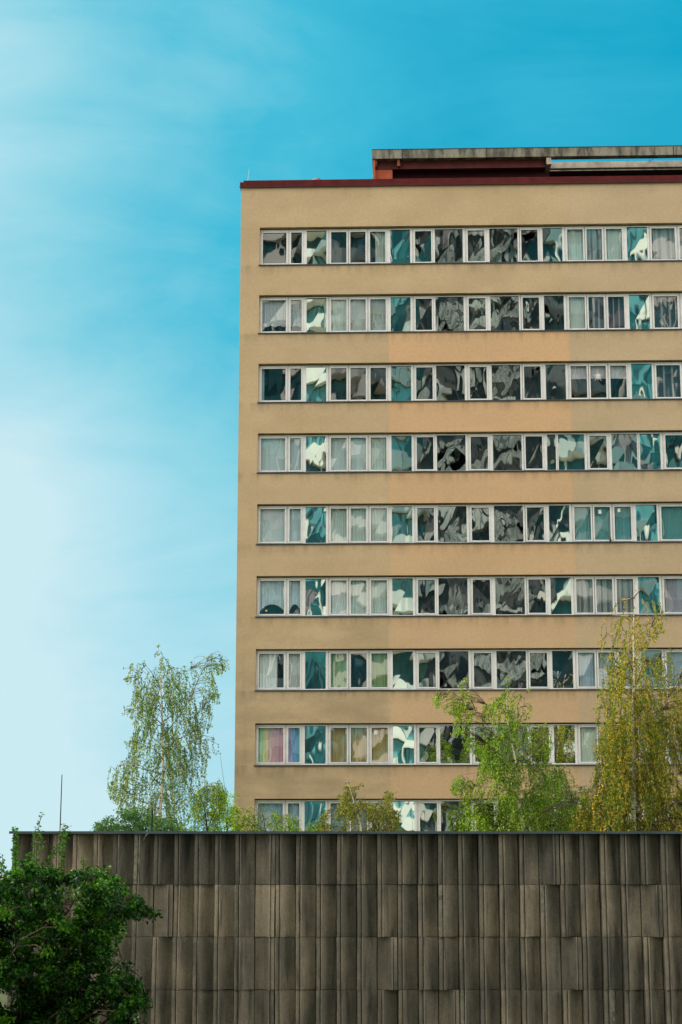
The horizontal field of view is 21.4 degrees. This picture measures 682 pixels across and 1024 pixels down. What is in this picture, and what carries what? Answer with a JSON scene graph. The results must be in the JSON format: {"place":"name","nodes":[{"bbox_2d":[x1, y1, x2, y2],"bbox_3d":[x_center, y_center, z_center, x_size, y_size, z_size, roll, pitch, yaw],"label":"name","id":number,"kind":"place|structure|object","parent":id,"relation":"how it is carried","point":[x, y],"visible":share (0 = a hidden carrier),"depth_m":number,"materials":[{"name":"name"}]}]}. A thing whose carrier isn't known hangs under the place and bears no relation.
{"place":"outdoors","nodes":[
{"label":"outdoors","id":0,"kind":"place"},
{"bbox_2d":[0,900,6,1009],"bbox_3d":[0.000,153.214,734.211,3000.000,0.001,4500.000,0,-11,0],"label":"ground","id":1,"kind":"structure","parent":0,"point":[3,999],"depth_m":92.68,"materials":[{"name":"green plant"}]},
{"bbox_2d":[0,812,163,1023],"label":"broadleaf tree","id":2,"kind":"object","parent":1,"relation":"on","point":[91,937],"visible":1,"depth_m":26.23,"materials":[{"name":"green plant"}]},
{"bbox_2d":[90,806,185,830],"bbox_3d":[-6.378,13.473,56.420,3.189,8.489,2.285,0,-11,0],"label":"shrub","id":3,"kind":"object","parent":1,"relation":"on","point":[139,824],"visible":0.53,"depth_m":56.94,"materials":[{"name":"green plant"}]},
{"bbox_2d":[107,643,228,830],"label":"birch tree","id":4,"kind":"object","parent":1,"relation":"on","point":[182,770],"visible":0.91,"depth_m":65.43,"materials":[{"name":"green plant"}]},
{"bbox_2d":[179,781,228,830],"bbox_3d":[-4.819,14.137,62.452,1.804,9.550,2.140,0,-11,0],"label":"shrub","id":5,"kind":"object","parent":1,"relation":"on","point":[198,809],"visible":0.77,"depth_m":63.21,"materials":[{"name":"green plant"}]},
{"bbox_2d":[224,799,302,830],"bbox_3d":[-2.509,13.711,58.474,2.632,8.824,1.660,0,-11,0],"label":"bush","id":6,"kind":"object","parent":1,"relation":"on","point":[276,817],"visible":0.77,"depth_m":59.13,"materials":[{"name":"green plant"}]},
{"bbox_2d":[7,831,681,1023],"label":"concrete wall","id":7,"kind":"structure","parent":1,"relation":"on","point":[417,927],"depth_m":31.30,"materials":[{"name":"grey concrete"}]},
{"bbox_2d":[314,781,402,830],"bbox_3d":[0.554,13.116,56.540,2.794,9.234,2.058,0,-11,0],"label":"young birch","id":8,"kind":"object","parent":1,"relation":"on","point":[387,817],"visible":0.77,"depth_m":57.12,"materials":[{"name":"green plant"}]},
{"bbox_2d":[234,145,681,830],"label":"apartment building","id":9,"kind":"structure","parent":1,"relation":"on","point":[448,445],"depth_m":74.41,"materials":[{"name":"concrete"}]},
{"bbox_2d":[255,725,301,764],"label":"window","id":10,"kind":"structure","parent":9,"relation":"in","point":[275,744],"depth_m":72.52,"materials":[{"name":"multicoloured glass"}]},
{"bbox_2d":[255,800,301,830],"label":"window","id":11,"kind":"structure","parent":9,"relation":"in","point":[294,807],"depth_m":71.99,"materials":[{"name":"white glass"}]},
{"bbox_2d":[256,651,302,689],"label":"window","id":12,"kind":"structure","parent":9,"relation":"in","point":[266,661],"depth_m":73.11,"materials":[{"name":"white glass"}]},
{"bbox_2d":[257,506,302,543],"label":"window","id":13,"kind":"structure","parent":9,"relation":"in","point":[276,524],"depth_m":74.30,"materials":[{"name":"white glass"}]},
{"bbox_2d":[257,578,302,615],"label":"window","id":14,"kind":"structure","parent":9,"relation":"in","point":[284,593],"depth_m":73.72,"materials":[{"name":"white glass"}]},
{"bbox_2d":[258,435,303,471],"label":"window","id":15,"kind":"structure","parent":9,"relation":"in","point":[273,450],"depth_m":74.88,"materials":[{"name":"white glass"}]},
{"bbox_2d":[259,297,303,332],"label":"window","id":16,"kind":"structure","parent":9,"relation":"in","point":[274,311],"depth_m":76.08,"materials":[{"name":"white glass"}]},
{"bbox_2d":[259,366,303,401],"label":"window","id":17,"kind":"structure","parent":9,"relation":"in","point":[261,368],"depth_m":75.39,"materials":[{"name":"white glass"}]},
{"bbox_2d":[302,650,327,689],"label":"fixed window","id":18,"kind":"structure","parent":9,"relation":"in","point":[315,663],"depth_m":73.00,"materials":[{"name":"glass"}]},
{"bbox_2d":[302,725,327,764],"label":"fixed window","id":19,"kind":"structure","parent":9,"relation":"in","point":[314,737],"depth_m":72.40,"materials":[{"name":"glass"}]},
{"bbox_2d":[303,577,327,615],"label":"fixed window","id":20,"kind":"structure","parent":9,"relation":"in","point":[315,590],"depth_m":73.59,"materials":[{"name":"glass"}]},
{"bbox_2d":[303,435,328,471],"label":"fixed window","id":21,"kind":"structure","parent":9,"relation":"in","point":[315,447],"depth_m":74.77,"materials":[{"name":"glass"}]},
{"bbox_2d":[303,506,328,542],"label":"fixed window","id":22,"kind":"structure","parent":9,"relation":"in","point":[315,518],"depth_m":74.19,"materials":[{"name":"glass"}]},
{"bbox_2d":[304,229,328,263],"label":"fixed window","id":23,"kind":"structure","parent":9,"relation":"in","point":[316,242],"depth_m":76.52,"materials":[{"name":"glass"}]},
{"bbox_2d":[304,297,328,331],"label":"fixed window","id":24,"kind":"structure","parent":9,"relation":"in","point":[316,309],"depth_m":75.95,"materials":[{"name":"glass"}]},
{"bbox_2d":[304,365,328,401],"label":"fixed window","id":25,"kind":"structure","parent":9,"relation":"in","point":[316,378],"depth_m":75.36,"materials":[{"name":"glass"}]},
{"bbox_2d":[329,229,387,263],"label":"window","id":26,"kind":"structure","parent":9,"relation":"in","point":[381,235],"depth_m":76.49,"materials":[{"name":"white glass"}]},
{"bbox_2d":[329,296,387,331],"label":"window","id":27,"kind":"structure","parent":9,"relation":"in","point":[340,308],"depth_m":75.95,"materials":[{"name":"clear glass"}]},
{"bbox_2d":[328,505,388,542],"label":"window","id":28,"kind":"structure","parent":9,"relation":"in","point":[346,524],"depth_m":74.19,"materials":[{"name":"white glass"}]},
{"bbox_2d":[329,365,388,400],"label":"window","id":29,"kind":"structure","parent":9,"relation":"in","point":[348,367],"depth_m":75.28,"materials":[{"name":"clear glass"}]},
{"bbox_2d":[329,434,388,471],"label":"window","id":30,"kind":"structure","parent":9,"relation":"in","point":[348,453],"depth_m":74.77,"materials":[{"name":"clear glass"}]},
{"bbox_2d":[328,577,389,615],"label":"window","id":31,"kind":"structure","parent":9,"relation":"in","point":[347,596],"depth_m":73.59,"materials":[{"name":"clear glass"}]},
{"bbox_2d":[328,650,389,689],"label":"window","id":32,"kind":"structure","parent":9,"relation":"in","point":[339,661],"depth_m":73.00,"materials":[{"name":"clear glass"}]},
{"bbox_2d":[328,724,390,764],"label":"window","id":33,"kind":"structure","parent":9,"relation":"in","point":[347,744],"depth_m":72.42,"materials":[{"name":"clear glass"}]},
{"bbox_2d":[388,228,412,262],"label":"fixed window","id":34,"kind":"structure","parent":9,"relation":"in","point":[400,241],"depth_m":76.43,"materials":[{"name":"glass"}]},
{"bbox_2d":[388,296,412,330],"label":"fixed window","id":35,"kind":"structure","parent":9,"relation":"in","point":[400,308],"depth_m":75.84,"materials":[{"name":"glass"}]},
{"bbox_2d":[389,365,413,400],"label":"fixed window","id":36,"kind":"structure","parent":9,"relation":"in","point":[401,377],"depth_m":75.25,"materials":[{"name":"glass"}]},
{"bbox_2d":[389,434,414,470],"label":"fixed window","id":37,"kind":"structure","parent":9,"relation":"in","point":[401,446],"depth_m":74.66,"materials":[{"name":"glass"}]},
{"bbox_2d":[389,505,414,542],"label":"fixed window","id":38,"kind":"structure","parent":9,"relation":"in","point":[401,517],"depth_m":74.06,"materials":[{"name":"glass"}]},
{"bbox_2d":[390,577,415,615],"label":"fixed window","id":39,"kind":"structure","parent":9,"relation":"in","point":[402,589],"depth_m":73.48,"materials":[{"name":"glass"}]},
{"bbox_2d":[390,650,415,689],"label":"fixed window","id":40,"kind":"structure","parent":9,"relation":"in","point":[402,662],"depth_m":72.88,"materials":[{"name":"glass"}]},
{"bbox_2d":[390,724,416,764],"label":"fixed window","id":41,"kind":"structure","parent":9,"relation":"in","point":[403,736],"depth_m":72.31,"materials":[{"name":"glass"}]},
{"bbox_2d":[413,228,432,262],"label":"window","id":42,"kind":"structure","parent":9,"relation":"in","point":[422,237],"depth_m":76.39,"materials":[{"name":"teal glass"}]},
{"bbox_2d":[413,296,433,330],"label":"window","id":43,"kind":"structure","parent":9,"relation":"in","point":[423,306],"depth_m":75.80,"materials":[{"name":"white plastic"}]},
{"bbox_2d":[414,364,434,400],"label":"window","id":44,"kind":"structure","parent":9,"relation":"in","point":[424,390],"depth_m":75.21,"materials":[{"name":"grey glass"}]},
{"bbox_2d":[414,434,434,470],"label":"window","id":45,"kind":"structure","parent":9,"relation":"in","point":[424,444],"depth_m":74.62,"materials":[{"name":"grey glass"}]},
{"bbox_2d":[415,505,435,542],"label":"window","id":46,"kind":"structure","parent":9,"relation":"in","point":[425,529],"depth_m":74.03,"materials":[{"name":"grey glass"}]},
{"bbox_2d":[415,577,436,615],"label":"window","id":47,"kind":"structure","parent":9,"relation":"in","point":[426,598],"depth_m":73.45,"materials":[{"name":"grey glass"}]},
{"bbox_2d":[416,650,437,689],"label":"window","id":48,"kind":"structure","parent":9,"relation":"in","point":[426,660],"depth_m":72.84,"materials":[{"name":"grey glass"}]},
{"bbox_2d":[417,724,437,764],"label":"window","id":49,"kind":"structure","parent":9,"relation":"in","point":[427,734],"depth_m":72.26,"materials":[{"name":"grey glass"}]},
{"bbox_2d":[417,800,438,830],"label":"window","id":50,"kind":"structure","parent":9,"relation":"in","point":[427,810],"depth_m":71.71,"materials":[{"name":"grey glass"}]},
{"bbox_2d":[433,228,465,262],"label":"fixed window","id":51,"kind":"structure","parent":9,"relation":"in","point":[448,243],"depth_m":76.36,"materials":[{"name":"grey glass"}]},
{"bbox_2d":[434,295,466,330],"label":"fixed window","id":52,"kind":"structure","parent":9,"relation":"in","point":[449,311],"depth_m":75.76,"materials":[{"name":"grey glass"}]},
{"bbox_2d":[434,364,467,399],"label":"fixed window","id":53,"kind":"structure","parent":9,"relation":"in","point":[450,380],"depth_m":75.19,"materials":[{"name":"grey glass"}]},
{"bbox_2d":[435,434,468,470],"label":"fixed window","id":54,"kind":"structure","parent":9,"relation":"in","point":[451,450],"depth_m":74.59,"materials":[{"name":"grey glass"}]},
{"bbox_2d":[436,505,469,542],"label":"fixed window","id":55,"kind":"structure","parent":9,"relation":"in","point":[452,521],"depth_m":73.99,"materials":[{"name":"grey glass"}]},
{"bbox_2d":[436,577,470,614],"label":"fixed window","id":56,"kind":"structure","parent":9,"relation":"in","point":[453,593],"depth_m":73.40,"materials":[{"name":"grey glass"}]},
{"bbox_2d":[437,650,471,688],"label":"fixed window","id":57,"kind":"structure","parent":9,"relation":"in","point":[453,666],"depth_m":72.82,"materials":[{"name":"grey glass"}]},
{"bbox_2d":[438,724,472,764],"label":"fixed window","id":58,"kind":"structure","parent":9,"relation":"in","point":[451,751],"depth_m":72.20,"materials":[{"name":"grey glass"}]},
{"bbox_2d":[439,800,473,830],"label":"fixed window","id":59,"kind":"structure","parent":9,"relation":"in","point":[450,811],"depth_m":71.69,"materials":[{"name":"grey glass"}]},
{"bbox_2d":[465,228,486,261],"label":"window","id":60,"kind":"structure","parent":9,"relation":"in","point":[475,238],"depth_m":76.32,"materials":[{"name":"grey glass"}]},
{"bbox_2d":[466,295,487,330],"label":"window","id":61,"kind":"structure","parent":9,"relation":"in","point":[476,305],"depth_m":75.72,"materials":[{"name":"grey glass"}]},
{"bbox_2d":[467,364,489,399],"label":"window","id":62,"kind":"structure","parent":9,"relation":"in","point":[477,374],"depth_m":75.14,"materials":[{"name":"grey glass"}]},
{"bbox_2d":[468,434,490,470],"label":"window","id":63,"kind":"structure","parent":9,"relation":"in","point":[479,457],"depth_m":74.53,"materials":[{"name":"grey glass"}]},
{"bbox_2d":[469,505,491,541],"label":"window","id":64,"kind":"structure","parent":9,"relation":"in","point":[480,519],"depth_m":73.95,"materials":[{"name":"grey glass"}]},
{"bbox_2d":[470,577,492,614],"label":"window","id":65,"kind":"structure","parent":9,"relation":"in","point":[481,591],"depth_m":73.36,"materials":[{"name":"grey glass"}]},
{"bbox_2d":[471,650,493,688],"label":"window","id":66,"kind":"structure","parent":9,"relation":"in","point":[482,661],"depth_m":72.79,"materials":[{"name":"grey glass"}]},
{"bbox_2d":[487,227,519,261],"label":"fixed window","id":67,"kind":"structure","parent":9,"relation":"in","point":[503,243],"depth_m":76.28,"materials":[{"name":"grey glass"}]},
{"bbox_2d":[488,295,520,329],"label":"fixed window","id":68,"kind":"structure","parent":9,"relation":"in","point":[504,311],"depth_m":75.69,"materials":[{"name":"grey glass"}]},
{"bbox_2d":[489,364,522,399],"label":"fixed window","id":69,"kind":"structure","parent":9,"relation":"in","point":[505,380],"depth_m":75.10,"materials":[{"name":"grey glass"}]},
{"bbox_2d":[490,433,523,470],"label":"fixed window","id":70,"kind":"structure","parent":9,"relation":"in","point":[506,450],"depth_m":74.51,"materials":[{"name":"grey glass"}]},
{"bbox_2d":[491,504,525,541],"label":"fixed window","id":71,"kind":"structure","parent":9,"relation":"in","point":[508,520],"depth_m":73.92,"materials":[{"name":"grey glass"}]},
{"bbox_2d":[493,576,526,614],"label":"fixed window","id":72,"kind":"structure","parent":9,"relation":"in","point":[509,593],"depth_m":73.32,"materials":[{"name":"grey glass"}]},
{"bbox_2d":[494,650,528,688],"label":"fixed window","id":73,"kind":"structure","parent":9,"relation":"in","point":[507,663],"depth_m":72.75,"materials":[{"name":"grey glass"}]},
{"bbox_2d":[519,227,539,261],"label":"window","id":74,"kind":"structure","parent":9,"relation":"in","point":[529,237],"depth_m":76.23,"materials":[{"name":"black glass"}]},
{"bbox_2d":[521,295,541,329],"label":"window","id":75,"kind":"structure","parent":9,"relation":"in","point":[531,307],"depth_m":75.65,"materials":[{"name":"black glass"}]},
{"bbox_2d":[522,363,543,399],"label":"window","id":76,"kind":"structure","parent":9,"relation":"in","point":[532,375],"depth_m":75.06,"materials":[{"name":"grey glass"}]},
{"bbox_2d":[523,433,544,469],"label":"window","id":77,"kind":"structure","parent":9,"relation":"in","point":[534,448],"depth_m":74.48,"materials":[{"name":"grey glass"}]},
{"bbox_2d":[525,504,546,541],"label":"window","id":78,"kind":"structure","parent":9,"relation":"in","point":[535,522],"depth_m":73.88,"materials":[{"name":"grey glass"}]},
{"bbox_2d":[526,576,548,614],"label":"window","id":79,"kind":"structure","parent":9,"relation":"in","point":[537,586],"depth_m":73.29,"materials":[{"name":"grey glass"}]},
{"bbox_2d":[528,650,549,688],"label":"window","id":80,"kind":"structure","parent":9,"relation":"in","point":[538,660],"depth_m":72.70,"materials":[{"name":"grey glass"}]},
{"bbox_2d":[540,227,564,260],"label":"fixed window","id":81,"kind":"structure","parent":9,"relation":"in","point":[552,239],"depth_m":76.21,"materials":[{"name":"glass"}]},
{"bbox_2d":[541,294,566,329],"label":"fixed window","id":82,"kind":"structure","parent":9,"relation":"in","point":[554,307],"depth_m":75.63,"materials":[{"name":"glass"}]},
{"bbox_2d":[543,363,568,398],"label":"fixed window","id":83,"kind":"structure","parent":9,"relation":"in","point":[555,375],"depth_m":75.04,"materials":[{"name":"glass"}]},
{"bbox_2d":[546,504,572,541],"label":"fixed window","id":84,"kind":"structure","parent":9,"relation":"in","point":[558,516],"depth_m":73.86,"materials":[{"name":"glass"}]},
{"bbox_2d":[548,576,573,614],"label":"fixed window","id":85,"kind":"structure","parent":9,"relation":"in","point":[560,588],"depth_m":73.25,"materials":[{"name":"glass"}]},
{"bbox_2d":[549,649,575,688],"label":"fixed window","id":86,"kind":"structure","parent":9,"relation":"in","point":[562,662],"depth_m":72.68,"materials":[{"name":"glass"}]},
{"bbox_2d":[551,724,577,763],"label":"fixed window","id":87,"kind":"structure","parent":9,"relation":"in","point":[564,737],"depth_m":72.08,"materials":[{"name":"glass"}]},
{"bbox_2d":[544,433,587,469],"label":"fixed window","id":88,"kind":"structure","parent":9,"relation":"in","point":[563,451],"depth_m":74.44,"materials":[{"name":"glass"}]},
{"bbox_2d":[565,226,624,260],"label":"window","id":89,"kind":"structure","parent":9,"relation":"in","point":[582,243],"depth_m":76.23,"materials":[{"name":"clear glass"}]},
{"bbox_2d":[566,294,626,329],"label":"window","id":90,"kind":"structure","parent":9,"relation":"in","point":[584,311],"depth_m":75.63,"materials":[{"name":"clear glass"}]},
{"bbox_2d":[587,433,609,469],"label":"window","id":91,"kind":"structure","parent":9,"relation":"in","point":[597,443],"depth_m":74.39,"materials":[{"name":"grey glass"}]},
{"bbox_2d":[568,363,629,398],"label":"window","id":92,"kind":"structure","parent":9,"relation":"in","point":[609,371],"depth_m":75.08,"materials":[{"name":"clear glass"}]},
{"bbox_2d":[572,504,633,541],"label":"window","id":93,"kind":"structure","parent":9,"relation":"in","point":[588,525],"depth_m":73.86,"materials":[{"name":"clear glass"}]},
{"bbox_2d":[573,576,636,614],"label":"window","id":94,"kind":"structure","parent":9,"relation":"in","point":[593,595],"depth_m":73.27,"materials":[{"name":"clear glass"}]},
{"bbox_2d":[575,649,638,688],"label":"window","id":95,"kind":"structure","parent":9,"relation":"in","point":[588,664],"depth_m":72.70,"materials":[{"name":"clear glass"}]},
{"bbox_2d":[577,724,639,763],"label":"window","id":96,"kind":"structure","parent":9,"relation":"in","point":[587,734],"depth_m":72.13,"materials":[{"name":"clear glass"}]},
{"bbox_2d":[609,432,663,469],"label":"fixed window","id":97,"kind":"structure","parent":9,"relation":"in","point":[644,450],"depth_m":74.35,"materials":[{"name":"glass"}]},
{"bbox_2d":[624,226,649,260],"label":"fixed window","id":98,"kind":"structure","parent":9,"relation":"in","point":[636,238],"depth_m":76.10,"materials":[{"name":"glass"}]},
{"bbox_2d":[626,294,652,328],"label":"fixed window","id":99,"kind":"structure","parent":9,"relation":"in","point":[639,306],"depth_m":75.50,"materials":[{"name":"glass"}]},
{"bbox_2d":[628,362,654,398],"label":"fixed window","id":100,"kind":"structure","parent":9,"relation":"in","point":[641,375],"depth_m":74.92,"materials":[{"name":"glass"}]},
{"bbox_2d":[633,503,659,540],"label":"fixed window","id":101,"kind":"structure","parent":9,"relation":"in","point":[645,516],"depth_m":73.74,"materials":[{"name":"glass"}]},
{"bbox_2d":[635,576,662,614],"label":"fixed window","id":102,"kind":"structure","parent":9,"relation":"in","point":[652,585],"depth_m":73.16,"materials":[{"name":"glass"}]},
{"bbox_2d":[649,225,681,259],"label":"window","id":103,"kind":"structure","parent":9,"relation":"in","point":[666,240],"depth_m":76.13,"materials":[{"name":"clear glass"}]},
{"bbox_2d":[651,293,681,328],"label":"window","id":104,"kind":"structure","parent":9,"relation":"in","point":[666,307],"depth_m":75.54,"materials":[{"name":"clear glass"}]},
{"bbox_2d":[654,362,681,398],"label":"window","id":105,"kind":"structure","parent":9,"relation":"in","point":[667,375],"depth_m":74.95,"materials":[{"name":"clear glass"}]},
{"bbox_2d":[659,503,681,540],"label":"window","id":106,"kind":"structure","parent":9,"relation":"in","point":[670,514],"depth_m":73.79,"materials":[{"name":"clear glass"}]},
{"bbox_2d":[661,576,681,613],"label":"window","id":107,"kind":"structure","parent":9,"relation":"in","point":[671,585],"depth_m":73.20,"materials":[{"name":"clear glass"}]},
{"bbox_2d":[663,432,681,468],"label":"window","id":108,"kind":"structure","parent":9,"relation":"in","point":[672,441],"depth_m":74.30,"materials":[{"name":"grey glass"}]},
{"bbox_2d":[431,677,588,830],"bbox_3d":[5.506,11.736,58.820,4.976,12.838,3.154,0,-11,0],"label":"birch tree","id":109,"kind":"object","parent":1,"relation":"on","point":[496,759],"visible":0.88,"depth_m":59.23,"materials":[{"name":"green plant"}]},
{"bbox_2d":[568,585,681,830],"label":"birch tree","id":110,"kind":"object","parent":1,"relation":"on","point":[612,794],"visible":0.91,"depth_m":57.22,"materials":[{"name":"green plant"}]},
{"bbox_2d":[0,0,681,874],"label":"sky","id":111,"kind":"structure","parent":0,"point":[131,131],"materials":[{"name":"blue"}]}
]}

